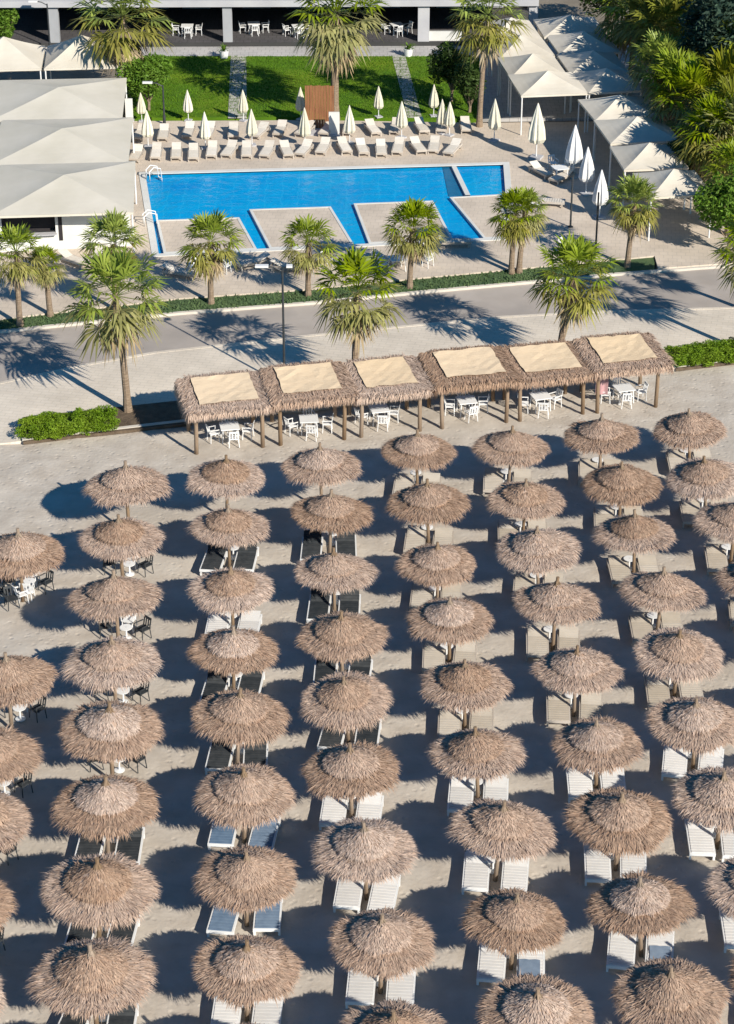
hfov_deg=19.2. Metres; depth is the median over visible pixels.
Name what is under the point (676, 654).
beach umbrella
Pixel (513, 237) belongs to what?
palm tree
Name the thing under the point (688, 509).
sun lounger
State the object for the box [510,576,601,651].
beach umbrella
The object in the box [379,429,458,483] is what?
beach umbrella
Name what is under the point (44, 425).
hedge
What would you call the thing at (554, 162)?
plastic chair
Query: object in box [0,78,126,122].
canopy tent
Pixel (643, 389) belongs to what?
plastic chair
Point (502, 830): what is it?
beach umbrella
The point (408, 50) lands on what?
potted plant
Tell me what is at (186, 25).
plastic table
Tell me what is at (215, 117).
lawn
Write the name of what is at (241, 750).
side table
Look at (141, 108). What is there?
closed parasol
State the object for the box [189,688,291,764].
beach umbrella
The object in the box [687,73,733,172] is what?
palm tree
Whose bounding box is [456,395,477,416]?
plastic table
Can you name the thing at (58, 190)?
canopy tent
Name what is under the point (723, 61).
palm tree
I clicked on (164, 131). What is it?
pool lounger
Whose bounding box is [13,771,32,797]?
plastic chair
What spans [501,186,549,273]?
palm tree
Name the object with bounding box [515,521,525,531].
side table
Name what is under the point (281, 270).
street lamp
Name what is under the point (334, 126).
pool sign
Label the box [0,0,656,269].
ground
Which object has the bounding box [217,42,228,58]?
potted plant
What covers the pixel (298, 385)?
thatched pavilion
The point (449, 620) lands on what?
beach umbrella
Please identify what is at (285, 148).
pool lounger
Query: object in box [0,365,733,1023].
sand beach
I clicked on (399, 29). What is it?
plastic chair
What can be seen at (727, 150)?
palm tree
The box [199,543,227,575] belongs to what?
sun lounger
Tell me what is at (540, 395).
plastic table
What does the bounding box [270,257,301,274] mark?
pool lounger
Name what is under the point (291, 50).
paved walk
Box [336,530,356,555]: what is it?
sun lounger
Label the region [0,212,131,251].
pool bar
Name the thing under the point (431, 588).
side table
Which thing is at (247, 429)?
plastic chair
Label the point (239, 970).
beach umbrella
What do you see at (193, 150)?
pool lounger
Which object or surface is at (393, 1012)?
beach umbrella
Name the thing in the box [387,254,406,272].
plastic table
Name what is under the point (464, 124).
pool lounger
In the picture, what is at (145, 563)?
plastic chair
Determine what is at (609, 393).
plastic chair
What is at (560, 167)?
plastic table
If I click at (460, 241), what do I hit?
pool lounger
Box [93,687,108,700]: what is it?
plastic chair
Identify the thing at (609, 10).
palm tree
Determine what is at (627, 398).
plastic chair
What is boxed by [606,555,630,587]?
sun lounger
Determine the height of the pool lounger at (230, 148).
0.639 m
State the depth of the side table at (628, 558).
92.60 m
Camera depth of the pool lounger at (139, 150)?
138.80 m
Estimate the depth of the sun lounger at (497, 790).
78.07 m
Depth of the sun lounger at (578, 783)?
78.34 m
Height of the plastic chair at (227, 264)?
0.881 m
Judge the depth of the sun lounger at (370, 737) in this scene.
81.13 m
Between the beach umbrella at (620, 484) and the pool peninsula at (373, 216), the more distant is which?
the pool peninsula at (373, 216)
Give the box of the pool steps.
[443,167,464,195]
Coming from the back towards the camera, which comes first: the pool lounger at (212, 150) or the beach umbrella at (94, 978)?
the pool lounger at (212, 150)
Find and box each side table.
[0,781,10,794]
[13,704,25,721]
[23,578,34,593]
[99,1014,107,1021]
[114,757,125,772]
[117,687,129,702]
[120,624,131,638]
[124,560,134,576]
[225,612,236,627]
[230,672,242,687]
[231,544,237,559]
[235,740,243,754]
[327,531,336,545]
[332,589,340,604]
[344,660,348,669]
[410,469,420,483]
[421,525,432,539]
[429,586,440,599]
[440,642,452,658]
[455,707,468,724]
[469,778,482,795]
[486,856,500,873]
[501,468,511,482]
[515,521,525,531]
[530,573,541,584]
[544,625,551,642]
[565,691,577,708]
[586,768,593,784]
[592,457,602,462]
[610,505,617,517]
[624,555,632,570]
[647,612,657,628]
[665,677,672,688]
[710,825,716,838]
[721,544,730,558]
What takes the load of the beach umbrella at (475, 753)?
on the sand beach
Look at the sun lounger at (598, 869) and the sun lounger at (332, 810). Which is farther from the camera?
the sun lounger at (332, 810)
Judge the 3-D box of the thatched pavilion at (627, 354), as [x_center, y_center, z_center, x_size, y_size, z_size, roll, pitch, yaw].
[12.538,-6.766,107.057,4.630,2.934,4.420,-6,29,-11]
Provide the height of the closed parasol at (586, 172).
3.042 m
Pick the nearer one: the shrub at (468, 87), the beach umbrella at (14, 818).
the beach umbrella at (14, 818)
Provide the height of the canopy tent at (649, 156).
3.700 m
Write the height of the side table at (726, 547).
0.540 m
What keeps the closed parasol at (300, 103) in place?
on the pool deck
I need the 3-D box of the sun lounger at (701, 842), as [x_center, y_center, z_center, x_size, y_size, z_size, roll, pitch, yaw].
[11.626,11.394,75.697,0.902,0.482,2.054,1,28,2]
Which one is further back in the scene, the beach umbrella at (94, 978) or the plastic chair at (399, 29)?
the plastic chair at (399, 29)
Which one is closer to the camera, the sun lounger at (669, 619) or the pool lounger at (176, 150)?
the sun lounger at (669, 619)
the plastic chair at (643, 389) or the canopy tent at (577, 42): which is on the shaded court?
the canopy tent at (577, 42)
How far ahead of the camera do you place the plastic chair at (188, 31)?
161.34 m
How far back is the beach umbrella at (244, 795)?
74.22 m
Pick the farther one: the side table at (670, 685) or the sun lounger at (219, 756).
the side table at (670, 685)
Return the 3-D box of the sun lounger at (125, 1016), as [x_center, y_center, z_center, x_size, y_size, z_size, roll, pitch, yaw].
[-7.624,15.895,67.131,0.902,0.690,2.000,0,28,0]
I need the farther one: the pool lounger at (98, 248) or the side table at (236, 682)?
the pool lounger at (98, 248)
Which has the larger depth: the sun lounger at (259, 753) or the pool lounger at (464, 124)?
the pool lounger at (464, 124)
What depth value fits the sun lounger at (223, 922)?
71.44 m
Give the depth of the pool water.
133.95 m
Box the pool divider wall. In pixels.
[452,166,469,195]
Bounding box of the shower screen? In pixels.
[305,85,333,135]
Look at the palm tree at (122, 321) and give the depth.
102.96 m
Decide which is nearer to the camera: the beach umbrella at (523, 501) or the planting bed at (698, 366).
the beach umbrella at (523, 501)
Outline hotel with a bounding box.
[0,0,538,46]
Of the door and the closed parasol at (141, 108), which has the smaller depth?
the door
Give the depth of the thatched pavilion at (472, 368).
104.51 m
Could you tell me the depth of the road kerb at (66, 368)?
114.59 m
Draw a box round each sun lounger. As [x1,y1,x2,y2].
[58,1012,91,1023]
[64,920,95,943]
[74,832,104,857]
[107,915,139,945]
[107,1002,138,1023]
[114,826,144,864]
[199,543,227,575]
[199,670,229,701]
[205,610,229,633]
[205,738,235,774]
[206,902,238,936]
[207,818,237,849]
[210,995,241,1023]
[233,540,258,571]
[237,610,261,630]
[238,669,264,693]
[243,737,267,765]
[247,815,280,850]
[251,993,283,1023]
[253,898,282,935]
[300,530,322,559]
[306,588,331,622]
[313,655,337,682]
[317,725,345,751]
[319,795,348,830]
[333,878,363,912]
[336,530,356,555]
[338,587,360,612]
[345,967,375,1008]
[348,655,372,676]
[354,716,381,744]
[355,791,383,822]
[367,875,400,909]
[386,968,415,1004]
[392,473,414,492]
[403,525,425,552]
[409,581,432,612]
[421,473,441,484]
[422,639,444,673]
[432,527,453,544]
[437,706,461,739]
[441,582,461,598]
[447,775,473,815]
[453,640,476,662]
[462,848,489,894]
[469,706,493,730]
[476,939,506,984]
[483,467,502,495]
[483,774,508,800]
[497,519,517,542]
[501,856,529,892]
[512,469,531,481]
[512,571,534,603]
[517,949,544,975]
[526,518,546,529]
[526,625,548,660]
[543,572,564,583]
[546,688,570,726]
[557,626,579,648]
[566,766,592,801]
[578,458,597,485]
[579,692,602,719]
[584,843,611,885]
[593,504,613,529]
[599,766,625,789]
[603,459,620,465]
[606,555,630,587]
[606,930,636,971]
[620,850,646,877]
[622,506,642,515]
[628,612,652,646]
[636,555,659,572]
[644,673,669,710]
[645,931,674,961]
[660,612,683,628]
[661,744,687,780]
[665,449,685,471]
[677,675,703,697]
[679,498,700,527]
[684,818,715,859]
[691,449,712,459]
[698,746,723,769]
[704,543,727,575]
[710,499,727,503]
[719,907,733,952]
[720,829,733,861]
[727,596,733,630]
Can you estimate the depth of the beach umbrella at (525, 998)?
64.80 m
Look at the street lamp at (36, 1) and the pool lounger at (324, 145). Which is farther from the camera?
the street lamp at (36, 1)
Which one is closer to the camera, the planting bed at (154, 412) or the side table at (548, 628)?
the side table at (548, 628)
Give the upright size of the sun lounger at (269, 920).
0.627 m
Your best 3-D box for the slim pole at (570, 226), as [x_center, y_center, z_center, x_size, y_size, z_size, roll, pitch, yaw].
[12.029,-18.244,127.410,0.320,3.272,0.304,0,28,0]
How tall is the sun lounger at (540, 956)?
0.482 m
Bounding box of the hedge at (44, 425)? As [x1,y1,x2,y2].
[14,405,120,439]
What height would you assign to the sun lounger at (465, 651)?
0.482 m
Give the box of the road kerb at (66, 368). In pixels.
[0,307,733,383]
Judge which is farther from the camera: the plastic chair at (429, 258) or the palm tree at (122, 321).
the plastic chair at (429, 258)
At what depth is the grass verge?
119.67 m
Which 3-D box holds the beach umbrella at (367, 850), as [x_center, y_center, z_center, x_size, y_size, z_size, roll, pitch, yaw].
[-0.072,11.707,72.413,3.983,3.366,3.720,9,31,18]
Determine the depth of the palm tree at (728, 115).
127.94 m
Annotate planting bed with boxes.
[23,401,191,444]
[676,342,733,370]
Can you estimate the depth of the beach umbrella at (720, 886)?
70.20 m
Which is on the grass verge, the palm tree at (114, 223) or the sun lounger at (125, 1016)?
the palm tree at (114, 223)
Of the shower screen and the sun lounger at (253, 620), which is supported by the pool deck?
the shower screen
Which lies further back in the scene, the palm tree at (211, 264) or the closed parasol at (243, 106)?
the closed parasol at (243, 106)
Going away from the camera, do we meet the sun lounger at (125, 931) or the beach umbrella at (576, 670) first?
the sun lounger at (125, 931)
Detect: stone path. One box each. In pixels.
[228,56,246,117]
[393,56,421,117]
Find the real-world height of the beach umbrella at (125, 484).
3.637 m
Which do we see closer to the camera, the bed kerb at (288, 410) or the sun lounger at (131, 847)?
the sun lounger at (131, 847)
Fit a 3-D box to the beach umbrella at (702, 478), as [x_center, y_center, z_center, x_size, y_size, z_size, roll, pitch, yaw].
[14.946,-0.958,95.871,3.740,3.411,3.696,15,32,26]
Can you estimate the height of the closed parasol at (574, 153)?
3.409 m
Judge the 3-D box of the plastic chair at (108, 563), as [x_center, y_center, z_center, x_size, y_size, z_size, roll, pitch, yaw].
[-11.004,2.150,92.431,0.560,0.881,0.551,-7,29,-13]
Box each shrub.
[0,8,18,37]
[452,59,486,112]
[578,0,627,19]
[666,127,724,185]
[692,161,733,247]
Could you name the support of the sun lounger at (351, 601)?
on the sand beach
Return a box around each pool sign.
[125,98,133,121]
[329,112,339,136]
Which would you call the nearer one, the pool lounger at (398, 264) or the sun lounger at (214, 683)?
the sun lounger at (214, 683)
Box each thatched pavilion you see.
[173,369,277,454]
[258,359,359,445]
[342,352,436,437]
[417,344,525,428]
[502,338,599,421]
[571,330,676,413]
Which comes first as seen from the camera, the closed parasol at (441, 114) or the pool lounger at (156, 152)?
the pool lounger at (156, 152)
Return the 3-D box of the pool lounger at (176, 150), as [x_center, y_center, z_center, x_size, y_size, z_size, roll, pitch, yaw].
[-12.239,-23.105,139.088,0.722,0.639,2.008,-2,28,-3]
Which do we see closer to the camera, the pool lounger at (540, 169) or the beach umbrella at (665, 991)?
the beach umbrella at (665, 991)
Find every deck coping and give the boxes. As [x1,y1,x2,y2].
[157,217,256,252]
[249,206,352,247]
[354,200,451,242]
[450,194,504,237]
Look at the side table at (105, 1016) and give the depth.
67.85 m
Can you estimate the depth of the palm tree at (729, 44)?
137.84 m
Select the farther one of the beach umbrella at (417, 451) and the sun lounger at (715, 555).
the beach umbrella at (417, 451)
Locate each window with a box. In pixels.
[143,7,167,8]
[182,7,210,8]
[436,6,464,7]
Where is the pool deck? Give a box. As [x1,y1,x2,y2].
[0,120,732,319]
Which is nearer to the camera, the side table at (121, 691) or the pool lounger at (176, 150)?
the side table at (121, 691)
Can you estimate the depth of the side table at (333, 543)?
94.62 m
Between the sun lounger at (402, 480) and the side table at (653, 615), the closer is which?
the side table at (653, 615)
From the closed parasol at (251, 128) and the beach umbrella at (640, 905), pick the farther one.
the closed parasol at (251, 128)
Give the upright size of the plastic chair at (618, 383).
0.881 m
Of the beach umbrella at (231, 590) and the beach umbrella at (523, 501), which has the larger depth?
the beach umbrella at (523, 501)
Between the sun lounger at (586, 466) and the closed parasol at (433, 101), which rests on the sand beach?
the sun lounger at (586, 466)
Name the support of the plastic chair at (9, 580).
on the sand beach
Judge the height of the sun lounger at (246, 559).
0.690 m
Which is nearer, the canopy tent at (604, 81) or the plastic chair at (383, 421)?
the plastic chair at (383, 421)
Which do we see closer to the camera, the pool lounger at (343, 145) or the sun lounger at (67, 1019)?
the sun lounger at (67, 1019)
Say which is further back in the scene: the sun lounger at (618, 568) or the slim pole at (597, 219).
the slim pole at (597, 219)
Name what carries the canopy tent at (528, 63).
on the shaded court
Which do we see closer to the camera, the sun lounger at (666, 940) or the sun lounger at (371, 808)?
the sun lounger at (666, 940)
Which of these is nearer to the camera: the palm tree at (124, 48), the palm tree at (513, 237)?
the palm tree at (513, 237)
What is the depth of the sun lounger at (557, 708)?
82.70 m
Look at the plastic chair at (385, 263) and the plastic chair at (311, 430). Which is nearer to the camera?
the plastic chair at (311, 430)
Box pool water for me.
[146,166,506,252]
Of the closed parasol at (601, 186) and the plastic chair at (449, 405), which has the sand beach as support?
the plastic chair at (449, 405)
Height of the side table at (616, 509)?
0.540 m
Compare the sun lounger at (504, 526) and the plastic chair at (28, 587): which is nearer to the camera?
the plastic chair at (28, 587)
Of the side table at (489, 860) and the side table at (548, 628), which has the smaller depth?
the side table at (489, 860)
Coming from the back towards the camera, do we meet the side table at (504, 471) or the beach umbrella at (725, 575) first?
the side table at (504, 471)
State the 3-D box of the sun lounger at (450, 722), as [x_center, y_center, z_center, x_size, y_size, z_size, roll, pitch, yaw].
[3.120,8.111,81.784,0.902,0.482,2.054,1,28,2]
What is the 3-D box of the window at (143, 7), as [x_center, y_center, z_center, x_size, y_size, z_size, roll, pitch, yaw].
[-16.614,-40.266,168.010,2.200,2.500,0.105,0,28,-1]
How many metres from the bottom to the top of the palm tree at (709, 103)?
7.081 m
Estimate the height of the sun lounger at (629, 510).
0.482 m
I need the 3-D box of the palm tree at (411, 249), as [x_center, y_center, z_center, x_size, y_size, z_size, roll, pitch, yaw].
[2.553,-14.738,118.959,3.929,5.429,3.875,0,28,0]
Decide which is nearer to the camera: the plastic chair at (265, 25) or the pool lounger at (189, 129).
the pool lounger at (189, 129)
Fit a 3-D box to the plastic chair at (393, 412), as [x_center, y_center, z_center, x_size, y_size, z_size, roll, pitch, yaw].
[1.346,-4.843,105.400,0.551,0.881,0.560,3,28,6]
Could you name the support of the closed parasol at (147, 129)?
on the pool deck
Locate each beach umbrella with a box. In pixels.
[0,528,65,601]
[0,652,60,728]
[0,723,43,787]
[0,791,32,855]
[0,880,18,931]
[0,977,7,1019]
[23,934,157,1023]
[38,849,161,938]
[49,772,162,853]
[57,699,166,774]
[58,635,164,700]
[63,569,162,637]
[76,514,165,576]
[81,460,170,517]
[183,455,266,507]
[183,504,270,568]
[185,625,280,689]
[186,565,275,627]
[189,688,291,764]
[190,933,303,1021]
[191,761,296,843]
[192,842,298,926]
[279,442,363,495]
[289,489,374,552]
[292,547,379,610]
[293,608,390,672]
[294,670,394,743]
[299,739,402,817]
[308,809,422,899]
[327,906,436,993]
[337,996,446,1023]
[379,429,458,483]
[383,478,471,543]
[394,541,476,599]
[404,594,494,662]
[418,659,514,729]
[425,726,527,800]
[443,796,557,881]
[459,886,566,969]
[469,425,549,481]
[473,969,595,1023]
[485,478,566,530]
[494,525,583,584]
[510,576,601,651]
[529,644,624,716]
[548,715,643,789]
[561,786,672,870]
[563,413,641,467]
[580,461,663,516]
[583,867,698,957]
[591,509,677,574]
[607,954,731,1023]
[615,566,707,630]
[632,624,724,698]
[644,694,733,771]
[651,408,727,459]
[664,455,733,506]
[668,763,733,849]
[690,501,733,563]
[701,856,733,923]
[713,562,733,596]
[726,956,733,993]
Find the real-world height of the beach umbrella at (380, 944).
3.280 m
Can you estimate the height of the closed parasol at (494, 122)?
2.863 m
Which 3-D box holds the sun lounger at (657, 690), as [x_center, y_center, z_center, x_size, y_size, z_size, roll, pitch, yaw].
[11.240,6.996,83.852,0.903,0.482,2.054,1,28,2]
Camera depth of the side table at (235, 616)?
88.45 m
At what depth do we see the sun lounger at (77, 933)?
70.95 m
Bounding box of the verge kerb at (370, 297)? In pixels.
[0,264,731,333]
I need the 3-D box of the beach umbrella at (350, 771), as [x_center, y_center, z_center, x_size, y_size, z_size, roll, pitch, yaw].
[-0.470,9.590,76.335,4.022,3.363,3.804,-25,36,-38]
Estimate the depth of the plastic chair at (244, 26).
162.79 m
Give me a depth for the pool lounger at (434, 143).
140.30 m
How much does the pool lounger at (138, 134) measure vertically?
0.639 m
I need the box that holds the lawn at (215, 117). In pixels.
[125,56,479,122]
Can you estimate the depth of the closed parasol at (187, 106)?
144.96 m
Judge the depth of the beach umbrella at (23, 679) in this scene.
80.39 m
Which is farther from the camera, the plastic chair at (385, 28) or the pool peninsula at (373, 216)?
the plastic chair at (385, 28)
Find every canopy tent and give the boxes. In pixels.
[0,37,46,78]
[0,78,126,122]
[0,117,134,164]
[0,161,136,255]
[44,35,117,78]
[480,17,539,76]
[487,34,554,94]
[497,53,565,115]
[507,71,587,134]
[533,15,603,42]
[546,31,619,64]
[557,50,628,112]
[571,68,641,131]
[577,95,660,160]
[592,116,676,175]
[608,142,688,209]
[631,169,711,240]
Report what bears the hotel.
on the ground at (551, 8)
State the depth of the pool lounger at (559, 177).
135.02 m
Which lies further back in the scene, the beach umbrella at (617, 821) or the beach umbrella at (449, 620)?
the beach umbrella at (449, 620)
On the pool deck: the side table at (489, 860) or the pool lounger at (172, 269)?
the pool lounger at (172, 269)
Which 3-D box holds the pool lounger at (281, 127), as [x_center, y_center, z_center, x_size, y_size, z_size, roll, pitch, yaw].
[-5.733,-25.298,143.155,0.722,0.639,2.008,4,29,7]
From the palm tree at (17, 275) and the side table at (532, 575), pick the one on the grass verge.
the palm tree at (17, 275)
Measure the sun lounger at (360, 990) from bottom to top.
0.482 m
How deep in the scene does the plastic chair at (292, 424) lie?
104.04 m
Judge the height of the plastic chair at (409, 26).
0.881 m
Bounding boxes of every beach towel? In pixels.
[519,959,539,976]
[650,945,670,959]
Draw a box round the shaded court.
[479,55,668,121]
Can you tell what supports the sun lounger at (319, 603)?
on the sand beach
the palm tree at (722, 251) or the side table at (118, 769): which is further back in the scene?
the palm tree at (722, 251)
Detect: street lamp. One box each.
[28,0,50,44]
[142,81,165,122]
[255,264,291,363]
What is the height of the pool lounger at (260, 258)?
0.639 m
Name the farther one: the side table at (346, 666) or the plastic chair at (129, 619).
the plastic chair at (129, 619)
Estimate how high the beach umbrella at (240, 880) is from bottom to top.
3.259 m
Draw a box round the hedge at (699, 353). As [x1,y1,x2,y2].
[663,337,733,366]
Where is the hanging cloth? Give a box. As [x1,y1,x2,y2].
[595,377,608,394]
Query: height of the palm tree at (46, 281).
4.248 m
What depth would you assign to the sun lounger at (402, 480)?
99.12 m
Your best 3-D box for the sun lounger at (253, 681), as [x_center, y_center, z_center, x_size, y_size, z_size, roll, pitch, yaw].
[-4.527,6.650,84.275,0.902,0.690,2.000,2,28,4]
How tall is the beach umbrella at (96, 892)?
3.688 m
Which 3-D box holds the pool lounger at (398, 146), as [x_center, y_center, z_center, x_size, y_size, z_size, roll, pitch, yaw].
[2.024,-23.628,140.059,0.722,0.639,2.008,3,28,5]
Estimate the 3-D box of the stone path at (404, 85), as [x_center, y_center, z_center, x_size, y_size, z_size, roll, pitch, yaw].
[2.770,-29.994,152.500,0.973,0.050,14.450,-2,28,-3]
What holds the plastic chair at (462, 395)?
on the sand beach
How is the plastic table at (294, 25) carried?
on the hotel
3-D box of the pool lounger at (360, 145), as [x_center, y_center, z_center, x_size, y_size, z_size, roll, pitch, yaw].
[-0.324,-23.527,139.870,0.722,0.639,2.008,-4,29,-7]
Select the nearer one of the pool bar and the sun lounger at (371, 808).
the sun lounger at (371, 808)
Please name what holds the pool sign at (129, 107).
on the pool deck
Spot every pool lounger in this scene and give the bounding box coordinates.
[58,248,90,269]
[87,243,107,259]
[129,144,144,163]
[131,123,142,141]
[150,142,162,161]
[157,123,169,141]
[161,262,198,280]
[170,142,181,161]
[181,121,195,139]
[188,143,198,161]
[206,140,218,159]
[208,121,216,138]
[220,139,238,158]
[228,122,238,139]
[234,251,270,270]
[241,140,251,159]
[250,121,269,139]
[259,140,275,159]
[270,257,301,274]
[272,119,287,137]
[278,140,293,158]
[294,120,315,136]
[294,139,313,157]
[315,137,331,155]
[318,121,329,136]
[336,136,352,155]
[354,138,369,156]
[364,118,381,136]
[370,249,406,268]
[375,139,386,157]
[389,117,400,134]
[391,137,404,155]
[408,136,426,154]
[413,117,429,134]
[428,135,440,154]
[436,122,446,133]
[436,235,470,247]
[443,138,462,156]
[459,116,471,133]
[528,160,554,179]
[533,195,565,207]
[548,166,575,184]
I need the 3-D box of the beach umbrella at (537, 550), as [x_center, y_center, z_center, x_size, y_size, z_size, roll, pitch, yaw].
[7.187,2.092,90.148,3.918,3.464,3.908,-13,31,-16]
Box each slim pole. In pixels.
[568,175,573,227]
[594,192,599,248]
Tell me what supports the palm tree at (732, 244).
on the promenade
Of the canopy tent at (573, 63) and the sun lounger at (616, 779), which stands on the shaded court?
the canopy tent at (573, 63)
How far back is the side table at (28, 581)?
90.88 m
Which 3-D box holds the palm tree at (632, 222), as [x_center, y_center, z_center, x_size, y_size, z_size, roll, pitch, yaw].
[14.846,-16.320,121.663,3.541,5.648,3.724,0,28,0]
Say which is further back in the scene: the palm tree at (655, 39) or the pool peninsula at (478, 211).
the palm tree at (655, 39)
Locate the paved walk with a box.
[43,43,629,60]
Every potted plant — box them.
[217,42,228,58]
[401,42,416,56]
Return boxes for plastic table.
[181,24,193,35]
[219,421,239,443]
[247,21,259,33]
[291,24,304,36]
[299,414,318,435]
[368,403,389,425]
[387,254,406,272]
[389,22,403,34]
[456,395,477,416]
[529,390,552,412]
[551,164,568,179]
[612,382,635,404]
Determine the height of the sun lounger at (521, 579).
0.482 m
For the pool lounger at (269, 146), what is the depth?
139.54 m
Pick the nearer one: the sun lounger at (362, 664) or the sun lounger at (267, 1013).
the sun lounger at (267, 1013)
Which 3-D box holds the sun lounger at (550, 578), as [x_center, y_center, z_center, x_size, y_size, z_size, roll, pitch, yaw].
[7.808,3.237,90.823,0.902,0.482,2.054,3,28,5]
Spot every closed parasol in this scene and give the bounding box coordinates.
[136,92,145,122]
[141,110,153,147]
[183,90,192,121]
[199,112,210,149]
[238,90,247,121]
[246,109,257,146]
[295,87,304,120]
[299,107,310,145]
[344,105,354,144]
[374,86,383,117]
[396,101,407,138]
[429,85,438,116]
[436,99,445,134]
[444,102,454,136]
[488,99,500,142]
[528,103,545,160]
[565,125,582,178]
[578,147,594,195]
[592,170,608,219]
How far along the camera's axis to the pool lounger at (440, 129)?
143.10 m
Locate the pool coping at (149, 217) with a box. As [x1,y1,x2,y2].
[139,162,512,256]
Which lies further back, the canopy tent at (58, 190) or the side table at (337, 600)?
the canopy tent at (58, 190)
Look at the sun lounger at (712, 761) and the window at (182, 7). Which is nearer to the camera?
the sun lounger at (712, 761)
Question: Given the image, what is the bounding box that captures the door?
[58,217,62,240]
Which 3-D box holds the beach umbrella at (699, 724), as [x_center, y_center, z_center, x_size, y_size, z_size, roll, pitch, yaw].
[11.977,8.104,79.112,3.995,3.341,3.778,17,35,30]
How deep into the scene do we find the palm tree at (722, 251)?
109.77 m
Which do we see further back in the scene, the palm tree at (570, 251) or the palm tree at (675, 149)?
the palm tree at (675, 149)
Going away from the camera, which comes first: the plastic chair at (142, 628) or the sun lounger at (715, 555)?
the plastic chair at (142, 628)
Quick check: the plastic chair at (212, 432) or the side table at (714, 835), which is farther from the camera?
the plastic chair at (212, 432)
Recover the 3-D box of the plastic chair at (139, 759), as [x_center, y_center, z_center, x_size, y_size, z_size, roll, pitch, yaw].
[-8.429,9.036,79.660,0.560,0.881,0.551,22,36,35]
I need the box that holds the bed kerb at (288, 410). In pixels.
[22,360,730,441]
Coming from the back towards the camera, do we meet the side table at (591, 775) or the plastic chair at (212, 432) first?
the plastic chair at (212, 432)
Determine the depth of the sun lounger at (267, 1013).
67.60 m
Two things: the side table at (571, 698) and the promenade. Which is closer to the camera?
the side table at (571, 698)
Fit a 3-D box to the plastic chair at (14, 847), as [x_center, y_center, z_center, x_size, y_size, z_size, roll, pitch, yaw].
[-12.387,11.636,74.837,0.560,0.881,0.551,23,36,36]
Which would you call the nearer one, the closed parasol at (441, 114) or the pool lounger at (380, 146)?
the pool lounger at (380, 146)
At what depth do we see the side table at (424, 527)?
95.03 m
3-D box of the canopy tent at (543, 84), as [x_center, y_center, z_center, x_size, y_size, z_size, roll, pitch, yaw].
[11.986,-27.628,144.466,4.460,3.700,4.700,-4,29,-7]
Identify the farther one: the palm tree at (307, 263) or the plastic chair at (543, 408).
the palm tree at (307, 263)
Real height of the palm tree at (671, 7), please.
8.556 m
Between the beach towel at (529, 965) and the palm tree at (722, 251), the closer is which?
the beach towel at (529, 965)
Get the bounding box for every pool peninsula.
[159,219,252,251]
[253,208,349,246]
[357,202,448,241]
[454,196,502,236]
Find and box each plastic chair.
[0,579,11,604]
[0,842,18,865]
[0,927,5,950]
[2,576,15,586]
[3,585,19,610]
[11,585,28,603]
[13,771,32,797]
[19,582,34,601]
[28,695,46,722]
[37,569,54,594]
[87,758,103,771]
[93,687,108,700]
[97,617,112,638]
[103,558,116,574]
[121,613,137,632]
[128,752,146,772]
[131,681,149,703]
[134,614,151,640]
[137,554,153,576]
[171,24,179,34]
[184,27,191,38]
[205,424,219,441]
[223,260,231,274]
[227,431,239,447]
[238,21,245,31]
[242,420,254,440]
[250,25,258,35]
[262,20,269,31]
[282,24,290,36]
[283,417,297,432]
[295,27,303,38]
[302,407,315,426]
[305,424,317,441]
[322,413,333,432]
[354,407,367,424]
[377,257,388,272]
[377,415,388,431]
[381,23,389,34]
[389,403,400,422]
[394,25,402,36]
[403,20,412,33]
[422,253,433,265]
[444,395,454,415]
[456,391,469,407]
[464,405,477,422]
[478,394,489,412]
[522,397,528,413]
[531,386,545,403]
[538,402,548,418]
[547,154,558,168]
[548,387,562,409]
[600,387,610,403]
[612,377,625,397]
[620,393,632,408]
[634,381,648,401]
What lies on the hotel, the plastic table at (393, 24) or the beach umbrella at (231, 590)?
the plastic table at (393, 24)
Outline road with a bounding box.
[0,267,733,381]
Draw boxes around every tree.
[0,221,52,326]
[27,244,69,316]
[55,242,171,412]
[67,0,178,102]
[77,207,148,311]
[115,51,173,110]
[175,209,246,304]
[277,213,342,296]
[285,0,388,119]
[311,241,407,359]
[381,196,446,288]
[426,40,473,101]
[445,0,533,127]
[486,186,546,274]
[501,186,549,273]
[524,230,622,339]
[590,0,673,74]
[603,173,661,267]
[611,0,680,67]
[623,28,687,117]
[624,0,695,81]
[641,46,708,143]
[643,51,718,143]
[664,4,713,86]
[670,91,733,183]
[672,43,733,130]
[675,0,733,79]
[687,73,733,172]
[690,91,733,181]
[696,138,733,235]
[699,14,733,81]
[706,214,733,299]
[724,233,733,263]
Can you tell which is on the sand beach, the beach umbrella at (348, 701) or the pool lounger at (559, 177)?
the beach umbrella at (348, 701)
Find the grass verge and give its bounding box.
[0,257,654,329]
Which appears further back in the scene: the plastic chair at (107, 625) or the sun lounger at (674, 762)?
the plastic chair at (107, 625)
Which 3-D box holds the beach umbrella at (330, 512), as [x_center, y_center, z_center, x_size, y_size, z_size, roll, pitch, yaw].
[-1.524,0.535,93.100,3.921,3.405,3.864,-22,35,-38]
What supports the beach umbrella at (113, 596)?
on the sand beach
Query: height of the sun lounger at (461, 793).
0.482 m
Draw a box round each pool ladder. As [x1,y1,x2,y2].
[142,209,158,226]
[146,165,162,180]
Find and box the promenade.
[0,309,733,444]
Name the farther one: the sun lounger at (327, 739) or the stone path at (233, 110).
the stone path at (233, 110)

